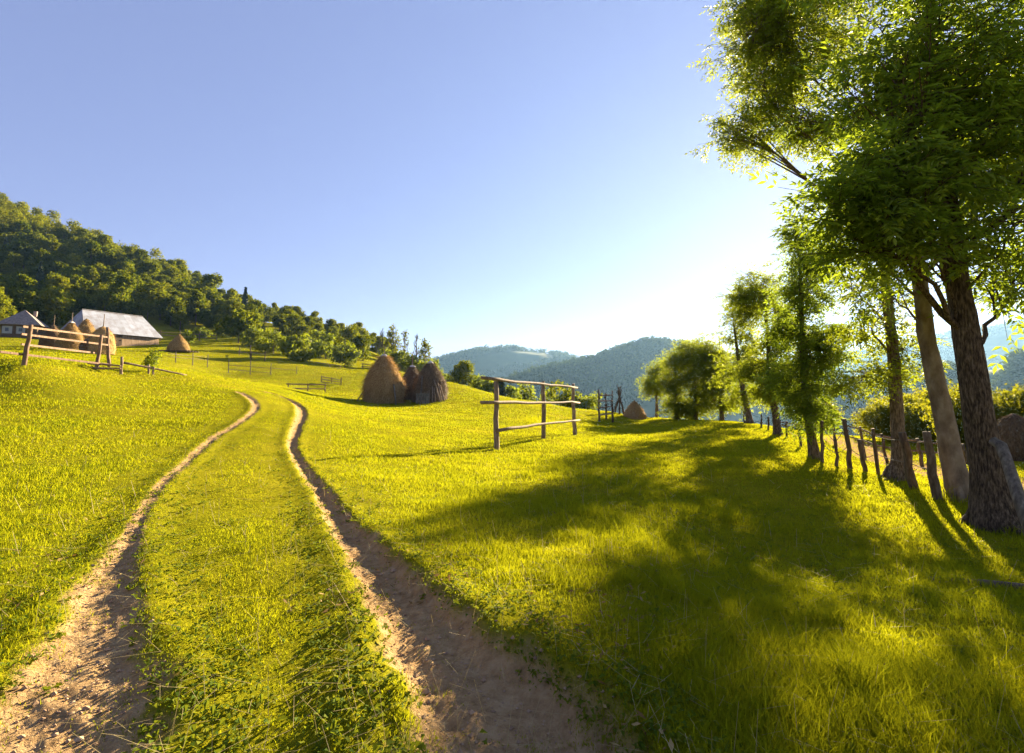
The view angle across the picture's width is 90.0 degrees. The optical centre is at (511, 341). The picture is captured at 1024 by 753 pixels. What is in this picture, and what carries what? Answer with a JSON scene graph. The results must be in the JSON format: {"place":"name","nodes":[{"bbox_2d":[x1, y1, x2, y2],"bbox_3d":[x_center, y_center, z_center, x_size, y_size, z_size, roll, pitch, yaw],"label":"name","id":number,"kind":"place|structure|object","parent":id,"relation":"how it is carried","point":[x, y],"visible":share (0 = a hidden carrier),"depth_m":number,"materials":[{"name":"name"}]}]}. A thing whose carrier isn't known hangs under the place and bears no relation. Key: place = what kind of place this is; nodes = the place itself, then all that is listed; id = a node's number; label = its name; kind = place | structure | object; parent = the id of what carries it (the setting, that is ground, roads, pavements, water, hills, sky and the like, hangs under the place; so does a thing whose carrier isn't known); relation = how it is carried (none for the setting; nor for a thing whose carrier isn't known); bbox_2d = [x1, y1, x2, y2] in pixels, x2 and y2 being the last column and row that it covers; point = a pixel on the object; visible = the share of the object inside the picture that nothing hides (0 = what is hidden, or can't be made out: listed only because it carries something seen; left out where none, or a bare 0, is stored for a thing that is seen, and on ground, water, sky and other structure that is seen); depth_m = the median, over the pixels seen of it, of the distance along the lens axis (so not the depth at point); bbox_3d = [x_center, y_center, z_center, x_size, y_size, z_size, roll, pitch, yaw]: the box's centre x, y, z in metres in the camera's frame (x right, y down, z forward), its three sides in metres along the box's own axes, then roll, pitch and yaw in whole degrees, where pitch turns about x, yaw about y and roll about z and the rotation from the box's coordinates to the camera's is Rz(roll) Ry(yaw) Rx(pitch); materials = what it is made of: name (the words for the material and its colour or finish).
{"place":"outdoors","nodes":[
{"label":"outdoors","id":0,"kind":"place"},
{"bbox_2d":[439,351,565,377],"bbox_3d":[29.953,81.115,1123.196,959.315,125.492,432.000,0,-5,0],"label":"hills","id":1,"kind":"structure","parent":0,"point":[488,361],"depth_m":1065.24,"materials":[{"name":"plant"}]},
{"bbox_2d":[422,344,579,384],"bbox_3d":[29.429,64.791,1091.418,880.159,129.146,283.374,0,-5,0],"label":"forest","id":2,"kind":"object","parent":1,"relation":"on","point":[459,355],"visible":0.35,"depth_m":1067.90,"materials":[{"name":"plant"}]},
{"bbox_2d":[0,218,1023,752],"bbox_3d":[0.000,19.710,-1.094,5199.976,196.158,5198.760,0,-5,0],"label":"ground","id":3,"kind":"structure","parent":0,"point":[534,694],"depth_m":3.66,"materials":[{"name":"green plant"}]},
{"bbox_2d":[0,287,17,320],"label":"broadleaf tree","id":4,"kind":"object","parent":3,"relation":"on","point":[5,306],"visible":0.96,"depth_m":92.93,"materials":[{"name":"green plant"}]},
{"bbox_2d":[0,253,23,274],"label":"broadleaf tree","id":5,"kind":"object","parent":3,"relation":"on","point":[16,259],"visible":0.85,"depth_m":153.35,"materials":[{"name":"green plant"}]},
{"bbox_2d":[2,220,31,240],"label":"broadleaf tree","id":6,"kind":"object","parent":3,"relation":"on","point":[22,226],"visible":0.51,"depth_m":181.41,"materials":[{"name":"green plant"}]},
{"bbox_2d":[5,273,39,295],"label":"broadleaf tree","id":7,"kind":"object","parent":3,"relation":"on","point":[24,280],"visible":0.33,"depth_m":111.66,"materials":[{"name":"green plant"}]},
{"bbox_2d":[3,286,44,320],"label":"broadleaf tree","id":8,"kind":"object","parent":3,"relation":"on","point":[19,296],"visible":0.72,"depth_m":98.61,"materials":[{"name":"green plant"}]},
{"bbox_2d":[0,310,48,338],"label":"cottage","id":9,"kind":"structure","parent":3,"relation":"on","point":[11,326],"depth_m":76.03,"materials":[{"name":"grey"}]},
{"bbox_2d":[14,240,35,269],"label":"broadleaf tree","id":10,"kind":"object","parent":3,"relation":"on","point":[25,249],"visible":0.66,"depth_m":163.38,"materials":[{"name":"green plant"}]},
{"bbox_2d":[10,230,43,251],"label":"broadleaf tree","id":11,"kind":"object","parent":3,"relation":"on","point":[32,236],"visible":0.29,"depth_m":175.40,"materials":[{"name":"green plant"}]},
{"bbox_2d":[24,248,49,268],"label":"broadleaf tree","id":12,"kind":"object","parent":3,"relation":"on","point":[36,257],"visible":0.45,"depth_m":154.24,"materials":[{"name":"green plant"}]},
{"bbox_2d":[32,236,51,252],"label":"broadleaf tree","id":13,"kind":"object","parent":3,"relation":"on","point":[44,243],"visible":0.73,"depth_m":171.76,"materials":[{"name":"green plant"}]},
{"bbox_2d":[35,315,60,347],"bbox_3d":[-51.425,-1.083,57.269,2.872,3.801,2.797,0,-5,0],"label":"haystack","id":14,"kind":"object","parent":3,"relation":"on","point":[46,342],"visible":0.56,"depth_m":56.47,"materials":[{"name":"brown plant"}]},
{"bbox_2d":[0,324,110,366],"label":"board fence","id":15,"kind":"object","parent":3,"relation":"on","point":[27,344],"visible":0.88,"depth_m":20.59,"materials":[{"name":"brown wood"}]},
{"bbox_2d":[37,284,75,326],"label":"broadleaf tree","id":16,"kind":"object","parent":3,"relation":"on","point":[56,303],"visible":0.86,"depth_m":102.89,"materials":[{"name":"green plant"}]},
{"bbox_2d":[45,274,78,298],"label":"broadleaf tree","id":17,"kind":"object","parent":3,"relation":"on","point":[62,281],"visible":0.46,"depth_m":118.99,"materials":[{"name":"green plant"}]},
{"bbox_2d":[47,227,77,242],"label":"broadleaf tree","id":18,"kind":"object","parent":3,"relation":"on","point":[60,233],"visible":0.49,"depth_m":194.73,"materials":[{"name":"green plant"}]},
{"bbox_2d":[55,313,84,349],"bbox_3d":[-47.662,-1.109,55.302,2.947,4.051,2.931,0,-5,0],"label":"haystack","id":19,"kind":"object","parent":3,"relation":"on","point":[71,326],"visible":0.77,"depth_m":54.61,"materials":[{"name":"brown plant"}]},
{"bbox_2d":[67,274,94,295],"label":"broadleaf tree","id":20,"kind":"object","parent":3,"relation":"on","point":[79,283],"visible":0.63,"depth_m":124.47,"materials":[{"name":"green plant"}]},
{"bbox_2d":[0,192,164,258],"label":"forest","id":21,"kind":"object","parent":3,"relation":"on","point":[11,213],"visible":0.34,"depth_m":202.61,"materials":[{"name":"green plant"}]},
{"bbox_2d":[72,294,95,311],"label":"broadleaf tree","id":22,"kind":"object","parent":3,"relation":"on","point":[84,301],"visible":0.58,"depth_m":113.87,"materials":[{"name":"green plant"}]},
{"bbox_2d":[77,319,94,339],"bbox_3d":[-53.494,-0.992,64.312,3.460,3.800,3.499,0,-5,0],"label":"haystack","id":23,"kind":"object","parent":3,"relation":"on","point":[86,326],"visible":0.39,"depth_m":63.84,"materials":[{"name":"beige plant"}]},
{"bbox_2d":[74,239,104,266],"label":"broadleaf tree","id":24,"kind":"object","parent":3,"relation":"on","point":[92,248],"visible":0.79,"depth_m":159.75,"materials":[{"name":"green plant"}]},
{"bbox_2d":[87,314,116,354],"bbox_3d":[-40.169,-0.705,50.228,2.542,3.951,2.635,-3,-6,28],"label":"haystack","id":25,"kind":"object","parent":3,"relation":"on","point":[100,331],"visible":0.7,"depth_m":49.59,"materials":[{"name":"brown plant"}]},
{"bbox_2d":[94,234,118,251],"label":"broadleaf tree","id":26,"kind":"object","parent":3,"relation":"on","point":[107,240],"visible":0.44,"depth_m":182.63,"materials":[{"name":"green plant"}]},
{"bbox_2d":[96,270,118,288],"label":"broadleaf tree","id":27,"kind":"object","parent":3,"relation":"on","point":[109,277],"visible":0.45,"depth_m":130.91,"materials":[{"name":"green plant"}]},
{"bbox_2d":[98,250,119,265],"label":"broadleaf tree","id":28,"kind":"object","parent":3,"relation":"on","point":[109,258],"visible":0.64,"depth_m":165.78,"materials":[{"name":"green plant"}]},
{"bbox_2d":[61,309,162,345],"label":"barn","id":29,"kind":"structure","parent":3,"relation":"on","point":[130,330],"depth_m":87.58,"materials":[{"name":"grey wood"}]},
{"bbox_2d":[105,261,134,273],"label":"broadleaf tree","id":30,"kind":"object","parent":3,"relation":"on","point":[123,265],"visible":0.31,"depth_m":151.69,"materials":[{"name":"green plant"}]},
{"bbox_2d":[102,273,138,312],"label":"broadleaf tree","id":31,"kind":"object","parent":3,"relation":"on","point":[125,285],"visible":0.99,"depth_m":112.53,"materials":[{"name":"green plant"}]},
{"bbox_2d":[87,357,186,374],"bbox_3d":[-16.630,1.214,22.704,3.719,0.994,1.378,3,-6,-29],"label":"rail fence","id":32,"kind":"object","parent":3,"relation":"on","point":[120,368],"visible":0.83,"depth_m":22.21,"materials":[{"name":"brown wood"}]},
{"bbox_2d":[123,281,151,314],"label":"broadleaf tree","id":33,"kind":"object","parent":3,"relation":"on","point":[137,291],"visible":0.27,"depth_m":123.45,"materials":[{"name":"green plant"}]},
{"bbox_2d":[133,248,151,267],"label":"broadleaf tree","id":34,"kind":"object","parent":3,"relation":"on","point":[142,256],"visible":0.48,"depth_m":169.39,"materials":[{"name":"green plant"}]},
{"bbox_2d":[135,299,157,321],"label":"broadleaf tree","id":35,"kind":"object","parent":3,"relation":"on","point":[144,307],"visible":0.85,"depth_m":116.09,"materials":[{"name":"green plant"}]},
{"bbox_2d":[132,261,161,284],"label":"broadleaf tree","id":36,"kind":"object","parent":3,"relation":"on","point":[149,268],"visible":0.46,"depth_m":152.12,"materials":[{"name":"green plant"}]},
{"bbox_2d":[141,347,163,370],"bbox_3d":[-17.173,0.861,24.425,0.725,1.212,1.244,2,-5,-19],"label":"bush","id":37,"kind":"object","parent":3,"relation":"on","point":[152,360],"visible":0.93,"depth_m":24.35,"materials":[{"name":"green plant"}]},
{"bbox_2d":[135,280,173,319],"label":"broadleaf tree","id":38,"kind":"object","parent":3,"relation":"on","point":[153,291],"visible":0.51,"depth_m":121.96,"materials":[{"name":"green plant"}]},
{"bbox_2d":[150,295,186,325],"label":"broadleaf tree","id":39,"kind":"object","parent":3,"relation":"on","point":[177,306],"visible":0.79,"depth_m":118.39,"materials":[{"name":"green plant"}]},
{"bbox_2d":[155,266,181,281],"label":"broadleaf tree","id":40,"kind":"object","parent":3,"relation":"on","point":[172,273],"visible":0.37,"depth_m":162.07,"materials":[{"name":"green plant"}]},
{"bbox_2d":[158,350,198,352],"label":"log platform","id":41,"kind":"structure","parent":3,"relation":"on","point":[189,351],"depth_m":67.53,"materials":[{"name":"brown wood"}]},
{"bbox_2d":[166,334,191,349],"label":"haystack","id":42,"kind":"object","parent":41,"relation":"on","point":[178,342],"visible":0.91,"depth_m":67.47,"materials":[{"name":"beige plant"}]},
{"bbox_2d":[172,310,188,330],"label":"broadleaf tree","id":43,"kind":"object","parent":3,"relation":"on","point":[182,316],"visible":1,"depth_m":116.49,"materials":[{"name":"green plant"}]},
{"bbox_2d":[185,288,207,326],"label":"broadleaf tree","id":44,"kind":"object","parent":3,"relation":"on","point":[196,303],"visible":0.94,"depth_m":124.78,"materials":[{"name":"green plant"}]},
{"bbox_2d":[198,310,216,328],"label":"broadleaf tree","id":45,"kind":"object","parent":3,"relation":"on","point":[207,319],"visible":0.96,"depth_m":121.67,"materials":[{"name":"green plant"}]},
{"bbox_2d":[193,272,223,297],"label":"broadleaf tree","id":46,"kind":"object","parent":3,"relation":"on","point":[213,281],"visible":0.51,"depth_m":153.45,"materials":[{"name":"green plant"}]},
{"bbox_2d":[215,299,244,322],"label":"broadleaf tree","id":47,"kind":"object","parent":3,"relation":"on","point":[230,305],"visible":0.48,"depth_m":118.59,"materials":[{"name":"green plant"}]},
{"bbox_2d":[213,308,263,342],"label":"broadleaf tree","id":48,"kind":"object","parent":3,"relation":"on","point":[236,323],"visible":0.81,"depth_m":94.42,"materials":[{"name":"green plant"}]},
{"bbox_2d":[239,327,267,346],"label":"broadleaf tree","id":49,"kind":"object","parent":3,"relation":"on","point":[254,334],"visible":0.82,"depth_m":91.53,"materials":[{"name":"green plant"}]},
{"bbox_2d":[253,327,286,353],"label":"broadleaf tree","id":50,"kind":"object","parent":3,"relation":"on","point":[264,344],"visible":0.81,"depth_m":83.70,"materials":[{"name":"green plant"}]},
{"bbox_2d":[271,313,294,338],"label":"broadleaf tree","id":51,"kind":"object","parent":3,"relation":"on","point":[279,321],"visible":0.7,"depth_m":115.34,"materials":[{"name":"green plant"}]},
{"bbox_2d":[282,313,310,339],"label":"broadleaf tree","id":52,"kind":"object","parent":3,"relation":"on","point":[296,321],"visible":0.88,"depth_m":112.64,"materials":[{"name":"green plant"}]},
{"bbox_2d":[278,333,316,361],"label":"broadleaf tree","id":53,"kind":"object","parent":3,"relation":"on","point":[290,346],"visible":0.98,"depth_m":77.59,"materials":[{"name":"green plant"}]},
{"bbox_2d":[309,333,336,358],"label":"broadleaf tree","id":54,"kind":"object","parent":3,"relation":"on","point":[321,348],"visible":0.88,"depth_m":89.49,"materials":[{"name":"green plant"}]},
{"bbox_2d":[1,472,654,752],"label":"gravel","id":55,"kind":"structure","parent":3,"relation":"on","point":[85,708],"depth_m":2.19,"materials":[{"name":"beige soil"}]},
{"bbox_2d":[327,341,362,366],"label":"broadleaf tree","id":56,"kind":"object","parent":3,"relation":"on","point":[341,354],"visible":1,"depth_m":81.36,"materials":[{"name":"green plant"}]},
{"bbox_2d":[334,323,360,344],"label":"broadleaf tree","id":57,"kind":"object","parent":3,"relation":"on","point":[348,332],"visible":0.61,"depth_m":104.42,"materials":[{"name":"green plant"}]},
{"bbox_2d":[348,332,375,360],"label":"broadleaf tree","id":58,"kind":"object","parent":3,"relation":"on","point":[361,343],"visible":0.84,"depth_m":98.88,"materials":[{"name":"green plant"}]},
{"bbox_2d":[358,347,407,403],"bbox_3d":[-10.519,2.714,41.930,4.167,4.601,4.130,0,-5,0],"label":"haystack","id":59,"kind":"object","parent":3,"relation":"on","point":[382,377],"visible":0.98,"depth_m":40.76,"materials":[{"name":"brown plant"}]},
{"bbox_2d":[385,323,401,351],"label":"slender tree","id":60,"kind":"object","parent":3,"relation":"on","point":[393,340],"visible":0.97,"depth_m":94.13,"materials":[{"name":"green plant"}]},
{"bbox_2d":[396,353,420,371],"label":"bush","id":61,"kind":"object","parent":3,"relation":"on","point":[402,368],"visible":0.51,"depth_m":85.87,"materials":[{"name":"green plant"}]},
{"bbox_2d":[402,353,419,399],"bbox_3d":[-8.767,2.991,44.898,2.973,4.151,2.968,0,-5,0],"label":"haystack","id":62,"kind":"object","parent":3,"relation":"on","point":[411,373],"visible":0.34,"depth_m":44.14,"materials":[{"name":"brown plant"}]},
{"bbox_2d":[418,338,433,362],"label":"slender tree","id":63,"kind":"object","parent":3,"relation":"on","point":[424,344],"visible":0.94,"depth_m":87.94,"materials":[{"name":"green plant"}]},
{"bbox_2d":[409,361,448,401],"bbox_3d":[-6.842,3.313,42.845,3.579,3.451,3.618,0,-5,0],"label":"haystack","id":64,"kind":"object","parent":3,"relation":"on","point":[430,372],"visible":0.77,"depth_m":41.98,"materials":[{"name":"brown plant"}]},
{"bbox_2d":[448,360,474,385],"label":"broadleaf tree","id":65,"kind":"object","parent":3,"relation":"on","point":[460,374],"visible":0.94,"depth_m":65.08,"materials":[{"name":"green plant"}]},
{"bbox_2d":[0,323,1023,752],"bbox_3d":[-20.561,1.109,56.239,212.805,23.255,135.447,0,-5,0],"label":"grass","id":66,"kind":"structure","parent":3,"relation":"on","point":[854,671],"depth_m":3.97,"materials":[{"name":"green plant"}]},
{"bbox_2d":[514,384,538,401],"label":"broadleaf tree","id":67,"kind":"object","parent":3,"relation":"on","point":[529,391],"visible":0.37,"depth_m":65.86,"materials":[{"name":"green plant"}]},
{"bbox_2d":[480,376,579,449],"bbox_3d":[0.905,2.408,16.862,0.371,2.396,7.806,-2,-5,25],"label":"hay rack","id":68,"kind":"object","parent":3,"relation":"on","point":[496,402],"visible":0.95,"depth_m":15.94,"materials":[{"name":"brown wood"}]},
{"bbox_2d":[545,379,589,409],"bbox_3d":[6.658,7.302,57.584,4.967,6.113,5.719,3,-6,-34],"label":"broadleaf tree","id":69,"kind":"object","parent":3,"relation":"on","point":[566,395],"visible":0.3,"depth_m":57.46,"materials":[{"name":"green plant"}]},
{"bbox_2d":[579,390,602,409],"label":"broadleaf tree","id":70,"kind":"object","parent":3,"relation":"on","point":[591,400],"visible":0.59,"depth_m":57.13,"materials":[{"name":"green plant"}]},
{"bbox_2d":[598,389,613,422],"bbox_3d":[6.842,4.680,36.553,0.940,2.559,2.408,-2,-5,23],"label":"hay rack","id":71,"kind":"object","parent":3,"relation":"on","point":[606,406],"visible":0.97,"depth_m":35.95,"materials":[{"name":"brown wood"}]},
{"bbox_2d":[623,399,648,419],"bbox_3d":[10.235,5.638,42.664,2.378,1.703,2.357,0,-5,0],"label":"haystack","id":72,"kind":"object","parent":3,"relation":"on","point":[634,410],"visible":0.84,"depth_m":42.07,"materials":[{"name":"brown plant"}]},
{"bbox_2d":[635,354,672,417],"bbox_3d":[12.752,4.036,44.821,4.087,5.928,3.891,0,-5,0],"label":"broadleaf tree","id":73,"kind":"object","parent":3,"relation":"on","point":[654,392],"visible":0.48,"depth_m":44.59,"materials":[{"name":"green plant"}]},
{"bbox_2d":[646,343,700,419],"bbox_3d":[12.935,3.485,40.835,4.564,6.746,3.967,-2,-5,23],"label":"broadleaf tree","id":74,"kind":"object","parent":3,"relation":"on","point":[666,381],"visible":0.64,"depth_m":40.42,"materials":[{"name":"green plant"}]},
{"bbox_2d":[662,335,722,419],"bbox_3d":[14.420,2.987,39.989,4.962,7.116,5.218,0,-5,0],"label":"broadleaf tree","id":75,"kind":"object","parent":3,"relation":"on","point":[690,384],"visible":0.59,"depth_m":39.38,"materials":[{"name":"green plant"}]},
{"bbox_2d":[679,329,754,420],"bbox_3d":[15.300,2.631,37.855,5.373,7.118,4.625,0,-5,0],"label":"broadleaf tree","id":76,"kind":"object","parent":3,"relation":"on","point":[705,362],"visible":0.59,"depth_m":37.51,"materials":[{"name":"green plant"}]},
{"bbox_2d":[701,284,768,423],"bbox_3d":[13.285,0.844,30.047,4.442,8.470,3.826,0,-5,0],"label":"ash tree","id":77,"kind":"object","parent":3,"relation":"on","point":[744,395],"visible":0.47,"depth_m":29.93,"materials":[{"name":"green plant"}]},
{"bbox_2d":[708,258,806,435],"bbox_3d":[10.886,0.385,22.040,3.881,7.865,3.954,0,-5,0],"label":"ash tree","id":78,"kind":"object","parent":3,"relation":"on","point":[747,298],"visible":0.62,"depth_m":21.94,"materials":[{"name":"green plant"}]},
{"bbox_2d":[751,212,871,459],"bbox_3d":[8.447,-0.087,14.544,3.024,7.367,3.127,-4,-6,40],"label":"ash tree","id":79,"kind":"object","parent":3,"relation":"on","point":[808,408],"visible":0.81,"depth_m":14.37,"materials":[{"name":"green plant"}]},
{"bbox_2d":[685,0,954,481],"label":"ash tree","id":80,"kind":"object","parent":3,"relation":"on","point":[771,38],"visible":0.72,"depth_m":11.77,"materials":[{"name":"green plant"}]},
{"bbox_2d":[743,411,942,499],"bbox_3d":[10.210,3.228,18.762,0.869,1.568,20.320,-1,-5,16],"label":"stake fence","id":81,"kind":"object","parent":3,"relation":"on","point":[934,485],"visible":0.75,"depth_m":10.16,"materials":[{"name":"brown wood"}]},
{"bbox_2d":[849,397,890,437],"bbox_3d":[18.914,3.932,26.563,2.383,2.038,2.455,4,-7,-42],"label":"shrub","id":82,"kind":"object","parent":3,"relation":"on","point":[867,425],"visible":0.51,"depth_m":26.61,"materials":[{"name":"green plant"}]},
{"bbox_2d":[780,419,967,466],"bbox_3d":[14.841,4.348,24.745,2.310,1.646,16.788,-1,-5,9],"label":"pole fence","id":83,"kind":"object","parent":3,"relation":"on","point":[918,450],"visible":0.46,"depth_m":17.51,"materials":[{"name":"brown wood"}]},
{"bbox_2d":[744,0,1023,535],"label":"ash tree","id":84,"kind":"object","parent":3,"relation":"on","point":[948,136],"visible":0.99,"depth_m":7.30,"materials":[{"name":"green plant"}]},
{"bbox_2d":[863,401,917,441],"bbox_3d":[19.198,4.038,25.931,2.045,2.164,2.055,1,-5,-14],"label":"shrub","id":85,"kind":"object","parent":3,"relation":"on","point":[884,416],"visible":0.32,"depth_m":25.62,"materials":[{"name":"green plant"}]},
{"bbox_2d":[782,0,1011,502],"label":"ash tree","id":86,"kind":"object","parent":3,"relation":"on","point":[955,472],"visible":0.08,"depth_m":9.49,"materials":[{"name":"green plant"}]},
{"bbox_2d":[889,400,935,439],"bbox_3d":[19.853,3.821,24.761,2.494,1.950,2.421,3,-6,-28],"label":"shrub","id":87,"kind":"object","parent":3,"relation":"on","point":[916,424],"visible":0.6,"depth_m":24.54,"materials":[{"name":"green plant"}]},
{"bbox_2d":[918,382,965,445],"bbox_3d":[18.572,2.983,21.459,2.448,3.065,2.866,-1,-5,12],"label":"shrub","id":88,"kind":"object","parent":3,"relation":"on","point":[957,410],"visible":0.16,"depth_m":21.11,"materials":[{"name":"green plant"}]},
{"bbox_2d":[928,576,1023,590],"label":"fallen log","id":89,"kind":"object","parent":3,"relation":"on","point":[1013,584],"visible":0.27,"depth_m":4.47,"materials":[{"name":"brown wood"}]},
{"bbox_2d":[988,437,1023,529],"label":"fence post","id":90,"kind":"object","parent":3,"relation":"on","point":[1015,487],"visible":1,"depth_m":6.39,"materials":[{"name":"grey wood"}]},
{"bbox_2d":[992,379,1023,415],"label":"shrub","id":91,"kind":"object","parent":3,"relation":"on","point":[1018,403],"visible":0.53,"depth_m":20.35,"materials":[{"name":"green plant"}]},
{"bbox_2d":[996,414,1023,461],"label":"haystack","id":92,"kind":"object","parent":3,"relation":"on","point":[1011,428],"visible":0.54,"depth_m":16.95,"materials":[{"name":"brown plant"}]},
{"bbox_2d":[0,0,1023,359],"label":"sky","id":93,"kind":"structure","parent":0,"point":[457,175],"materials":[{"name":"blue"}]},
{"bbox_2d":[516,351,772,425],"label":"hills","id":94,"kind":"structure","parent":0,"point":[647,406],"depth_m":535.84,"materials":[{"name":"plant"}]},
{"bbox_2d":[469,335,851,408],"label":"forest","id":95,"kind":"object","parent":94,"relation":"on","point":[644,350],"visible":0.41,"depth_m":564.89,"materials":[{"name":"green plant"}]},
{"bbox_2d":[779,368,1020,436],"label":"hills","id":96,"kind":"structure","parent":0,"point":[955,379],"depth_m":328.88,"materials":[{"name":"green plant"}]},
{"bbox_2d":[765,348,1023,433],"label":"forest","id":97,"kind":"object","parent":96,"relation":"on","point":[1013,366],"visible":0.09,"depth_m":330.57,"materials":[{"name":"green plant"}]},
{"bbox_2d":[836,328,1023,374],"bbox_3d":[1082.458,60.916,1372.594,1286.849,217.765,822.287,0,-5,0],"label":"hills","id":98,"kind":"structure","parent":0,"point":[992,342],"depth_m":1203.43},
{"bbox_2d":[815,319,1023,375],"bbox_3d":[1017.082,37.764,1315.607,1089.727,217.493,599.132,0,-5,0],"label":"forest","id":99,"kind":"object","parent":98,"relation":"on","point":[942,348],"visible":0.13,"depth_m":1255.03,"materials":[{"name":"green plant"}]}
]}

